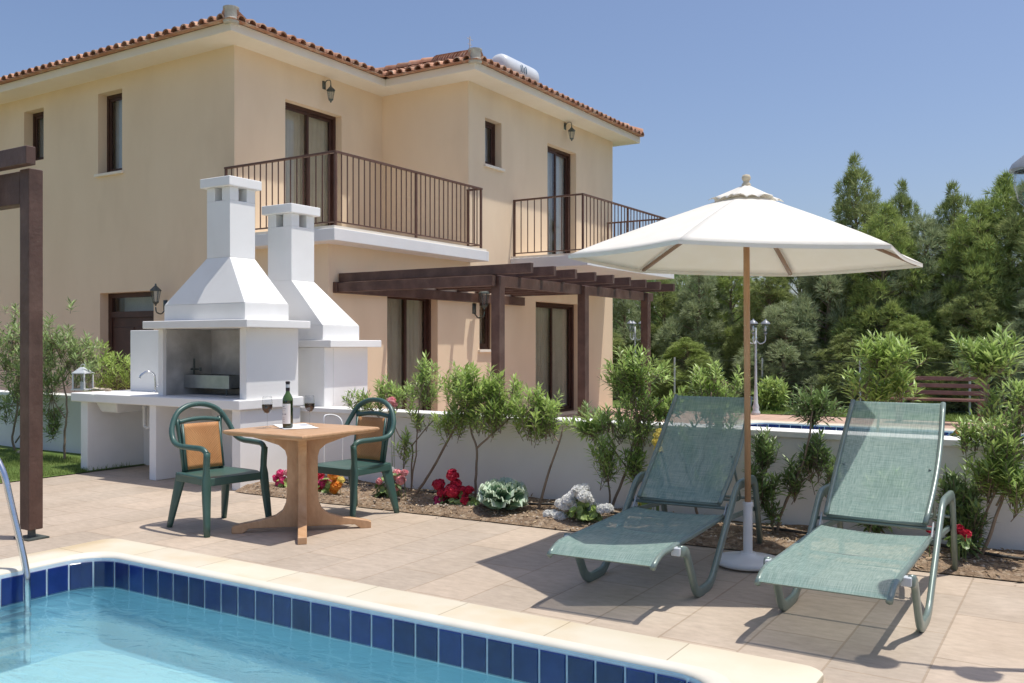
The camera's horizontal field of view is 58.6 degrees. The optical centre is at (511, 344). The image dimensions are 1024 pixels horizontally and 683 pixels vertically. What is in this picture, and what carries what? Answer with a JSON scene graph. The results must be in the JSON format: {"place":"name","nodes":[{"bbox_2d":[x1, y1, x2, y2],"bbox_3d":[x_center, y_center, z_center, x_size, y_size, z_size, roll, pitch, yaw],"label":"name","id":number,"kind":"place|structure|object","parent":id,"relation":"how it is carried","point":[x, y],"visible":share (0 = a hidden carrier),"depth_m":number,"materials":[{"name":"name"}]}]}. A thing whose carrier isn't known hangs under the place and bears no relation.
{"place":"outdoors","nodes":[
{"label":"outdoors","id":0,"kind":"place"},
{"bbox_2d":[0,445,144,482],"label":"lawn","id":1,"kind":"structure","parent":0,"point":[48,452],"depth_m":10.87,"materials":[{"name":"green plant"}]},
{"bbox_2d":[0,303,67,449],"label":"oleander","id":2,"kind":"object","parent":1,"relation":"on","point":[14,392],"visible":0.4,"depth_m":12.10,"materials":[{"name":"green plant"}]},
{"bbox_2d":[9,296,104,459],"bbox_3d":[-5.521,0.415,11.208,1.218,2.045,0.873,0,0,32],"label":"oleander","id":3,"kind":"object","parent":1,"relation":"on","point":[75,362],"visible":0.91,"depth_m":11.22,"materials":[{"name":"green plant"}]},
{"bbox_2d":[0,465,1023,682],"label":"pool deck","id":4,"kind":"structure","parent":0,"point":[973,632],"depth_m":5.56,"materials":[{"name":"beige tile"}]},
{"bbox_2d":[0,145,49,541],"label":"pergola","id":5,"kind":"object","parent":4,"relation":"on","point":[22,189],"visible":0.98,"depth_m":6.80,"materials":[{"name":"brown wood"}]},
{"bbox_2d":[71,175,309,489],"bbox_3d":[-3.597,-0.150,10.071,2.930,3.200,0.880,0,0,32],"label":"barbecue","id":6,"kind":"object","parent":4,"relation":"on","point":[226,308],"visible":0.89,"depth_m":9.65,"materials":[{"name":"white paint"}]},
{"bbox_2d":[71,364,93,390],"bbox_3d":[-5.183,0.390,11.022,0.190,0.318,0.190,0,0,12],"label":"candle lantern","id":7,"kind":"object","parent":6,"relation":"on","point":[82,370],"visible":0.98,"depth_m":10.96,"materials":[{"name":"white plastic"}]},
{"bbox_2d":[184,358,239,395],"bbox_3d":[-3.282,0.347,9.985,0.884,0.389,0.290,0,0,32],"label":"grill rack","id":8,"kind":"object","parent":6,"relation":"on","point":[219,381],"visible":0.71,"depth_m":9.79,"materials":[{"name":"metal"}]},
{"bbox_2d":[167,401,271,537],"bbox_3d":[-2.344,0.959,7.271,0.611,0.993,0.623,0,0,38],"label":"garden chair","id":9,"kind":"object","parent":4,"relation":"on","point":[199,446],"visible":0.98,"depth_m":7.30,"materials":[{"name":"green plastic"}]},
{"bbox_2d":[222,422,379,544],"bbox_3d":[-1.637,1.052,7.133,0.850,0.795,0.850,0,0,32],"label":"garden table","id":10,"kind":"object","parent":4,"relation":"on","point":[302,509],"visible":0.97,"depth_m":7.08,"materials":[{"name":"brown wood"}]},
{"bbox_2d":[262,398,272,427],"bbox_3d":[-1.920,0.527,7.160,0.084,0.245,0.084,0,0,32],"label":"wine glass","id":11,"kind":"object","parent":10,"relation":"on","point":[266,408],"visible":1,"depth_m":7.13,"materials":[{"name":"red"}]},
{"bbox_2d":[275,423,317,428],"bbox_3d":[-1.730,0.652,7.286,0.270,0.005,0.460,0,0,-26],"label":"placemat","id":12,"kind":"object","parent":10,"relation":"on","point":[302,426],"visible":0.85,"depth_m":7.27,"materials":[{"name":"paper"}]},
{"bbox_2d":[282,381,292,427],"bbox_3d":[-1.752,0.468,7.133,0.082,0.364,0.081,0,0,-44],"label":"wine bottle","id":13,"kind":"object","parent":12,"relation":"on","point":[287,412],"visible":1,"depth_m":7.10,"materials":[{"name":"green glass"}]},
{"bbox_2d":[304,401,314,411],"bbox_3d":[-1.638,0.532,7.385,0.084,0.245,0.084,0,0,32],"label":"wine glass","id":14,"kind":"object","parent":12,"relation":"on","point":[309,407],"visible":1,"depth_m":7.36,"materials":[{"name":"red"}]},
{"bbox_2d":[318,397,398,516],"bbox_3d":[-1.360,0.959,7.780,0.623,0.993,0.611,0,0,35],"label":"garden chair","id":15,"kind":"object","parent":4,"relation":"on","point":[368,453],"visible":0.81,"depth_m":7.84,"materials":[{"name":"green plastic"}]},
{"bbox_2d":[0,538,822,682],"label":"swimming pool","id":16,"kind":"structure","parent":4,"relation":"in","point":[123,617],"depth_m":5.36,"materials":[{"name":"blue stone"}]},
{"bbox_2d":[0,458,31,663],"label":"pool handrail","id":17,"kind":"object","parent":16,"relation":"attached to","point":[26,615],"visible":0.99,"depth_m":5.74,"materials":[{"name":"metal"}]},
{"bbox_2d":[547,394,762,597],"bbox_3d":[0.970,0.912,5.766,0.723,1.095,2.068,0,0,29],"label":"sun lounger","id":18,"kind":"object","parent":4,"relation":"on","point":[694,460],"visible":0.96,"depth_m":6.03,"materials":[{"name":"green fabric"}]},
{"bbox_2d":[568,174,922,570],"bbox_3d":[1.525,0.160,5.990,2.006,2.557,2.311,0,0,32],"label":"parasol","id":19,"kind":"object","parent":4,"relation":"on","point":[746,230],"visible":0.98,"depth_m":5.96,"materials":[{"name":"white fabric"}]},
{"bbox_2d":[754,399,957,632],"bbox_3d":[1.991,0.912,5.135,0.723,1.095,2.068,0,0,32],"label":"sun lounger","id":20,"kind":"object","parent":4,"relation":"on","point":[886,468],"visible":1,"depth_m":5.40,"materials":[{"name":"green fabric"}]},
{"bbox_2d":[1009,155,1023,211],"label":"lamp post","id":21,"kind":"object","parent":4,"relation":"on","point":[1017,167],"visible":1,"depth_m":4.11,"materials":[{"name":"grey metal"}]},
{"bbox_2d":[0,346,1023,582],"bbox_3d":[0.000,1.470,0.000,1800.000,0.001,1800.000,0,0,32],"label":"ground","id":22,"kind":"structure","parent":0,"point":[550,528],"depth_m":7.76,"materials":[{"name":"beige tile"}]},
{"bbox_2d":[0,5,673,415],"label":"villa","id":23,"kind":"object","parent":22,"relation":"on","point":[472,157],"visible":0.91,"depth_m":15.94,"materials":[{"name":"paint"}]},
{"bbox_2d":[33,111,43,160],"bbox_3d":[-8.715,-3.875,17.120,0.641,0.950,0.184,0,0,32],"label":"window","id":24,"kind":"structure","parent":23,"relation":"in","point":[40,115],"depth_m":17.20,"materials":[{"name":"brown glass"}]},
{"bbox_2d":[94,93,123,177],"bbox_3d":[-6.822,-3.628,15.794,0.775,1.445,0.402,0,0,32],"label":"window","id":25,"kind":"structure","parent":23,"relation":"in","point":[117,98],"depth_m":15.98,"materials":[{"name":"brown glass"}]},
{"bbox_2d":[108,292,153,390],"bbox_3d":[-6.370,0.270,15.669,1.464,2.320,0.270,0,0,32],"label":"entrance door","id":26,"kind":"structure","parent":23,"relation":"in","point":[139,306],"depth_m":15.77,"materials":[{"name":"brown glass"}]},
{"bbox_2d":[150,284,166,313],"bbox_3d":[-5.715,-0.738,14.760,0.180,0.491,0.268,0,0,32],"label":"wall lantern","id":27,"kind":"object","parent":23,"relation":"attached to","point":[155,288],"depth_m":14.70,"materials":[{"name":"metal"}]},
{"bbox_2d":[285,102,335,226],"bbox_3d":[-3.539,-2.840,15.574,0.182,2.340,1.330,0,0,32],"label":"balcony door","id":28,"kind":"structure","parent":23,"relation":"in","point":[307,131],"depth_m":15.73,"materials":[{"name":"brown glass"}]},
{"bbox_2d":[322,80,334,102],"bbox_3d":[-3.128,-4.323,15.579,0.228,0.402,0.153,0,0,32],"label":"wall lantern","id":29,"kind":"object","parent":23,"relation":"attached to","point":[330,89],"depth_m":15.55,"materials":[{"name":"metal"}]},
{"bbox_2d":[387,297,430,410],"bbox_3d":[-1.772,0.285,14.719,0.181,2.230,1.290,0,0,32],"label":"patio door","id":30,"kind":"structure","parent":23,"relation":"in","point":[408,319],"depth_m":14.90,"materials":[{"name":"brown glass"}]},
{"bbox_2d":[472,291,489,318],"bbox_3d":[-0.538,-0.740,15.955,0.308,0.565,0.207,0,0,32],"label":"wall lantern","id":31,"kind":"object","parent":23,"relation":"attached to","point":[482,305],"depth_m":15.92,"materials":[{"name":"metal"}]},
{"bbox_2d":[478,303,490,351],"bbox_3d":[-0.548,-0.337,16.483,0.372,0.945,0.640,0,0,32],"label":"window","id":32,"kind":"structure","parent":23,"relation":"in","point":[485,347],"depth_m":16.68,"materials":[{"name":"brown glass"}]},
{"bbox_2d":[484,121,504,171],"bbox_3d":[-0.449,-3.627,16.634,0.366,0.885,0.640,0,0,32],"label":"window","id":33,"kind":"structure","parent":23,"relation":"in","point":[491,126],"depth_m":16.82,"materials":[{"name":"brown glass"}]},
{"bbox_2d":[492,54,538,82],"bbox_3d":[0.059,-5.558,19.213,0.502,0.825,1.385,0,0,32],"label":"solar water tank","id":34,"kind":"object","parent":23,"relation":"on","point":[516,65],"visible":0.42,"depth_m":18.84,"materials":[{"name":"white metal"}]},
{"bbox_2d":[536,302,573,411],"bbox_3d":[0.753,0.275,18.725,0.183,2.250,1.820,0,0,32],"label":"patio door","id":35,"kind":"structure","parent":23,"relation":"in","point":[551,318],"depth_m":19.04,"materials":[{"name":"brown glass"}]},
{"bbox_2d":[547,146,569,253],"bbox_3d":[0.835,-2.850,18.856,0.184,2.360,1.210,0,0,32],"label":"balcony door","id":36,"kind":"structure","parent":23,"relation":"in","point":[558,162],"depth_m":19.11,"materials":[{"name":"brown glass"}]},
{"bbox_2d":[564,122,574,140],"bbox_3d":[1.186,-4.380,18.763,0.228,0.402,0.153,0,0,32],"label":"wall lantern","id":37,"kind":"object","parent":23,"relation":"attached to","point":[571,129],"depth_m":18.73,"materials":[{"name":"metal"}]},
{"bbox_2d":[0,390,1023,550],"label":"garden wall","id":38,"kind":"structure","parent":22,"relation":"on","point":[506,453],"depth_m":8.20,"materials":[{"name":"white paint"}]},
{"bbox_2d":[613,247,1019,403],"bbox_3d":[8.383,-0.046,25.011,59.564,5.677,4.808,0,0,32],"label":"wood","id":39,"kind":"object","parent":22,"relation":"on","point":[660,320],"depth_m":26.37,"materials":[{"name":"green plant"}]},
{"bbox_2d":[0,0,1023,336],"label":"sky","id":40,"kind":"structure","parent":0,"point":[781,94],"materials":[{"name":"blue"}]},
{"bbox_2d":[236,475,1023,581],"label":"planting soil","id":41,"kind":"structure","parent":0,"point":[778,546],"depth_m":7.22,"materials":[{"name":"brown soil"}]},
{"bbox_2d":[272,469,286,486],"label":"geranium","id":42,"kind":"object","parent":41,"relation":"on","point":[279,478],"visible":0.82,"depth_m":8.96,"materials":[{"name":"pink plant"}]},
{"bbox_2d":[318,473,344,494],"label":"geranium","id":43,"kind":"object","parent":41,"relation":"on","point":[331,484],"visible":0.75,"depth_m":8.58,"materials":[{"name":"orange plant"}]},
{"bbox_2d":[323,414,342,461],"bbox_3d":[-1.737,0.993,8.824,0.199,0.649,0.067,0,0,-25],"label":"tube hoop","id":44,"kind":"object","parent":41,"relation":"on","point":[341,438],"visible":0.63,"depth_m":8.83,"materials":[{"name":"white plastic"}]},
{"bbox_2d":[372,467,408,499],"bbox_3d":[-1.093,1.275,8.376,0.428,0.320,0.209,0,0,32],"label":"snapdragon","id":45,"kind":"object","parent":41,"relation":"on","point":[399,475],"visible":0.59,"depth_m":8.35,"materials":[{"name":"pink plant"}]},
{"bbox_2d":[387,396,397,467],"bbox_3d":[-1.145,0.961,8.693,0.095,0.939,0.111,0,0,32],"label":"oleander blossom","id":46,"kind":"object","parent":41,"relation":"on","point":[392,401],"visible":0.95,"depth_m":8.69,"materials":[{"name":"pink plant"}]},
{"bbox_2d":[341,351,465,492],"bbox_3d":[-0.997,0.737,8.693,1.736,1.389,0.483,0,0,32],"label":"oleander","id":47,"kind":"object","parent":41,"relation":"on","point":[424,385],"visible":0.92,"depth_m":8.62,"materials":[{"name":"green plant"}]},
{"bbox_2d":[432,468,479,505],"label":"geranium","id":48,"kind":"object","parent":41,"relation":"on","point":[455,492],"visible":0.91,"depth_m":7.95,"materials":[{"name":"red plant"}]},
{"bbox_2d":[429,361,564,497],"bbox_3d":[-0.149,0.775,8.068,1.446,1.289,0.633,0,0,32],"label":"oleander","id":49,"kind":"object","parent":41,"relation":"on","point":[490,397],"visible":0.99,"depth_m":7.97,"materials":[{"name":"green plant"}]},
{"bbox_2d":[476,477,528,509],"bbox_3d":[-0.078,1.270,7.735,0.456,0.278,0.456,0,0,32],"label":"ornamental cabbage","id":50,"kind":"object","parent":41,"relation":"on","point":[507,493],"visible":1,"depth_m":7.63,"materials":[{"name":"green plant"}]},
{"bbox_2d":[537,423,562,509],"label":"bare sapling","id":51,"kind":"object","parent":41,"relation":"on","point":[544,487],"visible":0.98,"depth_m":7.74,"materials":[{"name":"brown plant"}]},
{"bbox_2d":[543,483,613,522],"bbox_3d":[0.525,1.272,7.257,0.645,0.347,0.234,0,0,32],"label":"white stock","id":52,"kind":"object","parent":41,"relation":"on","point":[587,507],"visible":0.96,"depth_m":7.20,"materials":[{"name":"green plant"}]},
{"bbox_2d":[559,339,692,511],"bbox_3d":[0.866,0.652,7.410,1.349,1.410,0.560,0,0,32],"label":"oleander","id":53,"kind":"object","parent":41,"relation":"on","point":[632,374],"visible":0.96,"depth_m":7.33,"materials":[{"name":"green plant"}]},
{"bbox_2d":[252,481,1023,583],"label":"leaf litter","id":54,"kind":"object","parent":41,"relation":"on","point":[673,511],"visible":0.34,"depth_m":7.15,"materials":[{"name":"brown plant"}]},
{"bbox_2d":[253,482,1023,576],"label":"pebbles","id":55,"kind":"object","parent":41,"relation":"on","point":[974,561],"visible":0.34,"depth_m":7.37,"materials":[{"name":"stone"}]},
{"bbox_2d":[637,428,661,510],"bbox_3d":[1.071,1.039,7.131,0.237,0.783,0.110,0,0,41],"label":"snapdragon","id":56,"kind":"object","parent":41,"relation":"on","point":[656,434],"visible":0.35,"depth_m":7.08,"materials":[{"name":"yellow plant"}]},
{"bbox_2d":[344,481,1023,560],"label":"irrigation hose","id":57,"kind":"object","parent":41,"relation":"on","point":[942,545],"visible":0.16,"depth_m":6.74,"materials":[{"name":"black rubber"}]},
{"bbox_2d":[684,357,753,513],"bbox_3d":[1.546,0.754,7.164,0.691,1.326,0.474,0,0,14],"label":"oleander","id":58,"kind":"object","parent":41,"relation":"on","point":[702,382],"visible":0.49,"depth_m":7.14,"materials":[{"name":"green plant"}]},
{"bbox_2d":[741,383,848,533],"bbox_3d":[2.078,0.846,6.747,0.765,1.131,0.425,0,0,7],"label":"oleander","id":59,"kind":"object","parent":41,"relation":"on","point":[813,408],"visible":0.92,"depth_m":6.69,"materials":[{"name":"green plant"}]},
{"bbox_2d":[853,523,900,534],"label":"oleander","id":60,"kind":"object","parent":41,"relation":"on","point":[874,528],"visible":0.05,"depth_m":6.49,"materials":[{"name":"green plant"}]},
{"bbox_2d":[836,329,934,402],"bbox_3d":[3.148,0.450,7.692,0.760,1.198,0.587,0,0,13],"label":"oleander","id":61,"kind":"object","parent":41,"relation":"on","point":[880,357],"visible":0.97,"depth_m":7.68,"materials":[{"name":"green plant"}]},
{"bbox_2d":[926,524,976,561],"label":"geranium","id":62,"kind":"object","parent":41,"relation":"on","point":[964,535],"visible":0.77,"depth_m":5.85,"materials":[{"name":"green plant"}]},
{"bbox_2d":[930,461,998,558],"bbox_3d":[3.037,1.116,6.145,0.457,0.668,0.488,0,0,32],"label":"oleander","id":63,"kind":"object","parent":41,"relation":"on","point":[968,516],"visible":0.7,"depth_m":6.08,"materials":[{"name":"green plant"}]},
{"bbox_2d":[945,323,1023,434],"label":"oleander","id":64,"kind":"object","parent":41,"relation":"on","point":[986,361],"visible":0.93,"depth_m":7.09,"materials":[{"name":"green plant"}]},
{"bbox_2d":[951,376,1023,554],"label":"oleander","id":65,"kind":"object","parent":41,"relation":"on","point":[999,469],"visible":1,"depth_m":5.95,"materials":[{"name":"green plant"}]},
{"bbox_2d":[557,408,1022,428],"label":"neighbour deck","id":66,"kind":"structure","parent":0,"point":[786,417],"depth_m":17.92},
{"bbox_2d":[262,203,380,406],"bbox_3d":[-2.388,-0.050,10.461,1.600,3.000,0.850,0,0,32],"label":"barbecue","id":67,"kind":"object","parent":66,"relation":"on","point":[332,358],"visible":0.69,"depth_m":10.07,"materials":[{"name":"white paint"}]},
{"bbox_2d":[333,263,674,418],"bbox_3d":[0.181,0.212,14.345,3.238,2.475,5.140,0,0,32],"label":"pergola","id":68,"kind":"object","parent":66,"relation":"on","point":[498,282],"visible":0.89,"depth_m":12.96,"materials":[{"name":"brown wood"}]},
{"bbox_2d":[575,400,602,418],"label":"oleander","id":69,"kind":"object","parent":66,"relation":"on","point":[585,404],"visible":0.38,"depth_m":9.28,"materials":[{"name":"green plant"}]},
{"bbox_2d":[750,319,769,414],"bbox_3d":[5.008,0.459,18.811,0.542,1.982,0.498,0,0,32],"label":"lamp post","id":70,"kind":"object","parent":66,"relation":"on","point":[755,410],"visible":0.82,"depth_m":18.82,"materials":[{"name":"white metal"}]},
{"bbox_2d":[751,420,1023,439],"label":"swimming pool","id":71,"kind":"structure","parent":66,"relation":"in","point":[796,425],"depth_m":16.50,"materials":[{"name":"blue stone"}]},
{"bbox_2d":[890,376,989,423],"bbox_3d":[7.859,1.002,16.773,1.600,0.876,0.588,0,0,32],"label":"park bench","id":72,"kind":"object","parent":66,"relation":"on","point":[939,385],"visible":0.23,"depth_m":16.78,"materials":[{"name":"brown wood"}]},
{"bbox_2d":[949,428,974,435],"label":"geranium","id":73,"kind":"object","parent":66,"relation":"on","point":[953,433],"visible":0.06,"depth_m":7.22,"materials":[{"name":"green plant"}]},
{"bbox_2d":[613,390,1012,421],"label":"lawn","id":74,"kind":"structure","parent":0,"point":[617,402],"depth_m":21.48,"materials":[{"name":"green plant"}]},
{"bbox_2d":[613,331,636,397],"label":"evergreen tree","id":75,"kind":"object","parent":74,"relation":"on","point":[616,343],"visible":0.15,"depth_m":23.85,"materials":[{"name":"green plant"}]},
{"bbox_2d":[627,320,640,352],"bbox_3d":[3.086,0.419,22.745,0.449,2.062,0.460,0,0,32],"label":"lamp post","id":76,"kind":"object","parent":74,"relation":"on","point":[634,330],"visible":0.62,"depth_m":22.75,"materials":[{"name":"white metal"}]},
{"bbox_2d":[613,298,670,387],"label":"evergreen tree","id":77,"kind":"object","parent":74,"relation":"on","point":[622,307],"visible":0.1,"depth_m":24.81,"materials":[{"name":"green plant"}]},
{"bbox_2d":[625,279,694,396],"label":"evergreen tree","id":78,"kind":"object","parent":74,"relation":"on","point":[662,302],"visible":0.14,"depth_m":24.74,"materials":[{"name":"green plant"}]},
{"bbox_2d":[651,337,732,399],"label":"evergreen tree","id":79,"kind":"object","parent":74,"relation":"on","point":[677,352],"visible":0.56,"depth_m":22.40,"materials":[{"name":"green plant"}]},
{"bbox_2d":[651,274,742,394],"bbox_3d":[4.864,-0.191,23.579,2.703,3.901,3.013,0,0,10],"label":"evergreen tree","id":80,"kind":"object","parent":74,"relation":"on","point":[694,307],"visible":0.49,"depth_m":23.31,"materials":[{"name":"green plant"}]},
{"bbox_2d":[689,276,766,395],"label":"evergreen tree","id":81,"kind":"object","parent":74,"relation":"on","point":[727,284],"visible":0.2,"depth_m":23.46,"materials":[{"name":"green plant"}]},
{"bbox_2d":[720,276,804,401],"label":"evergreen tree","id":82,"kind":"object","parent":74,"relation":"on","point":[757,288],"visible":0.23,"depth_m":22.37,"materials":[{"name":"green plant"}]},
{"bbox_2d":[751,375,789,411],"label":"oleander","id":83,"kind":"object","parent":74,"relation":"on","point":[767,398],"visible":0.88,"depth_m":19.53,"materials":[{"name":"green plant"}]},
{"bbox_2d":[719,300,839,405],"bbox_3d":[6.396,0.296,21.151,2.660,2.745,2.965,0,0,-37],"label":"evergreen tree","id":84,"kind":"object","parent":74,"relation":"on","point":[778,324],"visible":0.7,"depth_m":20.85,"materials":[{"name":"green plant"}]},
{"bbox_2d":[743,276,831,401],"bbox_3d":[7.304,-0.586,23.064,2.791,4.608,2.713,0,0,38],"label":"evergreen tree","id":85,"kind":"object","parent":74,"relation":"on","point":[791,279],"visible":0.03,"depth_m":22.59,"materials":[{"name":"green plant"}]},
{"bbox_2d":[614,357,1022,414],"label":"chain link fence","id":86,"kind":"object","parent":74,"relation":"on","point":[762,372],"visible":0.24,"depth_m":20.03,"materials":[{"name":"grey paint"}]},
{"bbox_2d":[770,273,876,403],"bbox_3d":[7.575,-0.526,21.643,2.972,4.697,3.312,0,0,-2],"label":"evergreen tree","id":87,"kind":"object","parent":74,"relation":"on","point":[803,302],"visible":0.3,"depth_m":21.18,"materials":[{"name":"green plant"}]},
{"bbox_2d":[808,327,894,407],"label":"evergreen tree","id":88,"kind":"object","parent":74,"relation":"on","point":[836,344],"visible":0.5,"depth_m":20.09,"materials":[{"name":"green plant"}]},
{"bbox_2d":[814,150,899,350],"bbox_3d":[8.292,-1.508,22.079,2.392,6.533,2.590,0,0,-10],"label":"evergreen tree","id":89,"kind":"object","parent":74,"relation":"on","point":[861,208],"visible":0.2,"depth_m":21.91,"materials":[{"name":"green plant"}]},
{"bbox_2d":[815,200,940,401],"bbox_3d":[8.523,-0.817,21.008,2.869,5.131,2.951,0,0,-35],"label":"evergreen tree","id":90,"kind":"object","parent":74,"relation":"on","point":[877,229],"visible":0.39,"depth_m":20.60,"materials":[{"name":"green plant"}]},
{"bbox_2d":[870,177,922,296],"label":"evergreen tree","id":91,"kind":"object","parent":74,"relation":"on","point":[905,201],"visible":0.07,"depth_m":22.38,"materials":[{"name":"green plant"}]},
{"bbox_2d":[863,313,966,407],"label":"evergreen tree","id":92,"kind":"object","parent":74,"relation":"on","point":[923,338],"visible":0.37,"depth_m":19.34,"materials":[{"name":"green plant"}]},
{"bbox_2d":[861,211,980,406],"bbox_3d":[9.361,-0.629,20.702,3.405,4.944,3.055,0,0,-43],"label":"evergreen tree","id":93,"kind":"object","parent":74,"relation":"on","point":[932,233],"visible":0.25,"depth_m":20.33,"materials":[{"name":"green plant"}]},
{"bbox_2d":[918,180,984,405],"bbox_3d":[10.176,-1.077,20.920,2.194,5.581,2.375,0,0,-37],"label":"evergreen tree","id":94,"kind":"object","parent":74,"relation":"on","point":[951,200],"visible":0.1,"depth_m":20.87,"materials":[{"name":"green plant"}]},
{"bbox_2d":[916,198,1023,412],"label":"evergreen tree","id":95,"kind":"object","parent":74,"relation":"on","point":[997,254],"visible":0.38,"depth_m":19.48,"materials":[{"name":"green plant"}]},
{"bbox_2d":[916,282,1023,411],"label":"evergreen tree","id":96,"kind":"object","parent":74,"relation":"on","point":[968,296],"visible":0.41,"depth_m":18.96,"materials":[{"name":"green plant"}]},
{"bbox_2d":[948,167,1023,407],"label":"evergreen tree","id":97,"kind":"object","parent":74,"relation":"on","point":[1003,189],"visible":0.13,"depth_m":19.90,"materials":[{"name":"green plant"}]},
{"bbox_2d":[974,287,1023,408],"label":"evergreen tree","id":98,"kind":"object","parent":74,"relation":"on","point":[1020,322],"visible":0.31,"depth_m":18.30,"materials":[{"name":"green plant"}]},
{"bbox_2d":[979,178,1023,407],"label":"evergreen tree","id":99,"kind":"object","parent":74,"relation":"on","point":[1017,224],"visible":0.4,"depth_m":19.05,"materials":[{"name":"green plant"}]},
{"bbox_2d":[623,399,1022,423],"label":"grass","id":100,"kind":"structure","parent":0,"point":[949,416],"depth_m":18.94,"materials":[{"name":"green plant"}]},
{"label":"side path","id":101,"kind":"structure","parent":0,"visible":0},
{"bbox_2d":[71,340,129,391],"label":"oleander","id":102,"kind":"object","parent":101,"relation":"on","point":[117,372],"visible":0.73,"depth_m":12.36,"materials":[{"name":"green plant"}]}
]}

